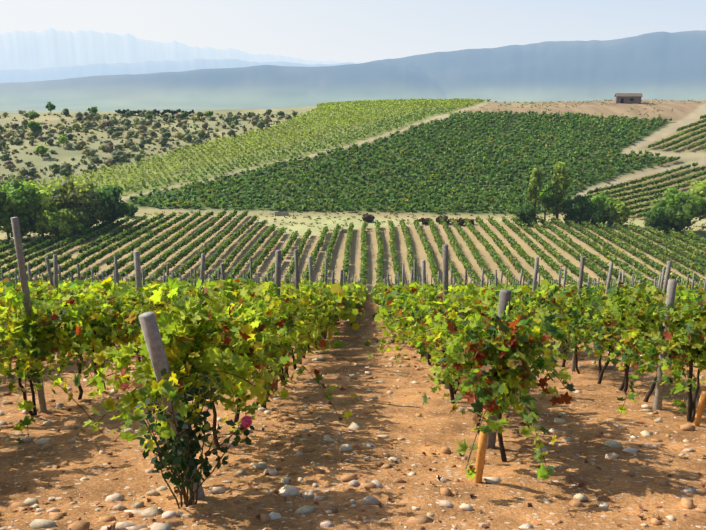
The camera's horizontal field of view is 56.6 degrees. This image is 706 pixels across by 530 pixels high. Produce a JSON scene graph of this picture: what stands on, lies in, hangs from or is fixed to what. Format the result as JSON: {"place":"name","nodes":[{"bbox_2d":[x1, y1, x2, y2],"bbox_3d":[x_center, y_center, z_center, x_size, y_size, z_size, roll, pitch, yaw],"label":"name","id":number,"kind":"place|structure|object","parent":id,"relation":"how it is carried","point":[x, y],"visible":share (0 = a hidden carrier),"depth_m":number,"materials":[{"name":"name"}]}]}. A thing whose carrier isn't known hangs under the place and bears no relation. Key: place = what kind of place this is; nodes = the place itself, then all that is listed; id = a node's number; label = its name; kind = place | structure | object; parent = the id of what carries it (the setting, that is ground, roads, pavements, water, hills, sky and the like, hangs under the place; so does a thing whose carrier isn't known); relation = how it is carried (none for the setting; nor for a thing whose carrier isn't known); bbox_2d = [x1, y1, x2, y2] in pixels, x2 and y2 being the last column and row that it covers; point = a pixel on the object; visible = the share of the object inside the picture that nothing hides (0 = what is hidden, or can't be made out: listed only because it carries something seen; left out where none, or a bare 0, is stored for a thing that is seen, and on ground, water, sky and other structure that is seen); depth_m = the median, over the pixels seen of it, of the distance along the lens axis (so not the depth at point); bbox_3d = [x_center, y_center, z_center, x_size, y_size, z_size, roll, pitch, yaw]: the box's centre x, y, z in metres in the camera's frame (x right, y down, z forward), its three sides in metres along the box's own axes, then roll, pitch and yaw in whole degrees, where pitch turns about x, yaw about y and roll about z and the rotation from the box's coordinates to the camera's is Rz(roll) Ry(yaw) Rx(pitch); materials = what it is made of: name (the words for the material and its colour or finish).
{"place":"outdoors","nodes":[
{"label":"outdoors","id":0,"kind":"place"},
{"bbox_2d":[0,28,705,529],"bbox_3d":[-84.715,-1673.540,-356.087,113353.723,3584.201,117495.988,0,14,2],"label":"ground","id":1,"kind":"structure","parent":0,"point":[82,72],"depth_m":103.47,"materials":[{"name":"brown soil"}]},
{"bbox_2d":[0,109,297,186],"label":"scrub bushes","id":2,"kind":"object","parent":1,"relation":"on","point":[63,169],"visible":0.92,"depth_m":223.63,"materials":[{"name":"green plant"}]},
{"bbox_2d":[128,368,254,508],"bbox_3d":[-1.155,1.278,4.696,0.877,1.196,0.874,0,14,2],"label":"rose","id":3,"kind":"object","parent":1,"relation":"on","point":[172,457],"depth_m":4.71,"materials":[{"name":"green plant"}]},
{"bbox_2d":[241,416,252,427],"bbox_3d":[-0.768,1.133,4.732,0.085,0.080,0.056,0,14,2],"label":"rose flower","id":4,"kind":"object","parent":3,"relation":"attached to","point":[246,421],"visible":1,"depth_m":4.72,"materials":[{"name":"pink plant"}]},
{"bbox_2d":[275,212,288,215],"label":"stone trough","id":5,"kind":"object","parent":1,"relation":"on","point":[281,213],"visible":1,"depth_m":150.92,"materials":[{"name":"beige stone"}]},
{"bbox_2d":[0,98,705,217],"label":"hillside vineyard","id":6,"kind":"object","parent":1,"relation":"on","point":[347,106],"visible":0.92,"depth_m":187.40,"materials":[{"name":"green plant"}]},
{"bbox_2d":[0,209,705,286],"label":"vine rows","id":7,"kind":"object","parent":1,"relation":"on","point":[89,233],"visible":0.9,"depth_m":112.72,"materials":[{"name":"green plant"}]},
{"bbox_2d":[0,317,705,529],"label":"stones","id":8,"kind":"object","parent":1,"relation":"on","point":[55,514],"visible":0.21,"depth_m":5.58,"materials":[{"name":"beige stone"}]},
{"bbox_2d":[0,217,705,498],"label":"wooden posts","id":9,"kind":"object","parent":1,"relation":"on","point":[153,339],"visible":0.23,"depth_m":11.61,"materials":[{"name":"grey wood"}]},
{"bbox_2d":[0,276,705,352],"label":"vine leaves","id":10,"kind":"object","parent":1,"relation":"on","point":[347,298],"visible":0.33,"depth_m":19.45,"materials":[{"name":"green plant"}]},
{"bbox_2d":[0,99,705,242],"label":"grass tufts","id":11,"kind":"object","parent":1,"relation":"on","point":[396,216],"visible":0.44,"depth_m":150.83,"materials":[{"name":"beige plant"}]},
{"bbox_2d":[0,327,705,529],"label":"fallen leaves","id":12,"kind":"object","parent":1,"relation":"on","point":[31,509],"visible":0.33,"depth_m":5.71,"materials":[{"name":"brown plant"}]},
{"bbox_2d":[17,319,699,461],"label":"vine trunks","id":13,"kind":"object","parent":1,"relation":"on","point":[690,408],"visible":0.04,"depth_m":8.58,"materials":[{"name":"brown plant"}]},
{"bbox_2d":[0,283,705,471],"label":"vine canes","id":14,"kind":"object","parent":13,"relation":"attached to","point":[316,344],"visible":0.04,"depth_m":7.40,"materials":[{"name":"brown plant"}]},
{"bbox_2d":[0,275,705,479],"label":"vine leaves","id":15,"kind":"object","parent":14,"relation":"on","point":[231,333],"visible":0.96,"depth_m":7.14,"materials":[{"name":"green plant"}]},
{"bbox_2d":[473,389,705,482],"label":"wooden stakes","id":16,"kind":"object","parent":1,"relation":"on","point":[481,452],"visible":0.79,"depth_m":5.50,"materials":[{"name":"brown wood"}]},
{"bbox_2d":[614,93,642,102],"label":"stone hut","id":17,"kind":"object","parent":1,"relation":"on","point":[628,97],"visible":1,"depth_m":260.62,"materials":[{"name":"beige stone"}]},
{"bbox_2d":[0,0,705,62],"label":"sky","id":18,"kind":"structure","parent":0,"point":[344,31],"materials":[{"name":"white"}]}
]}

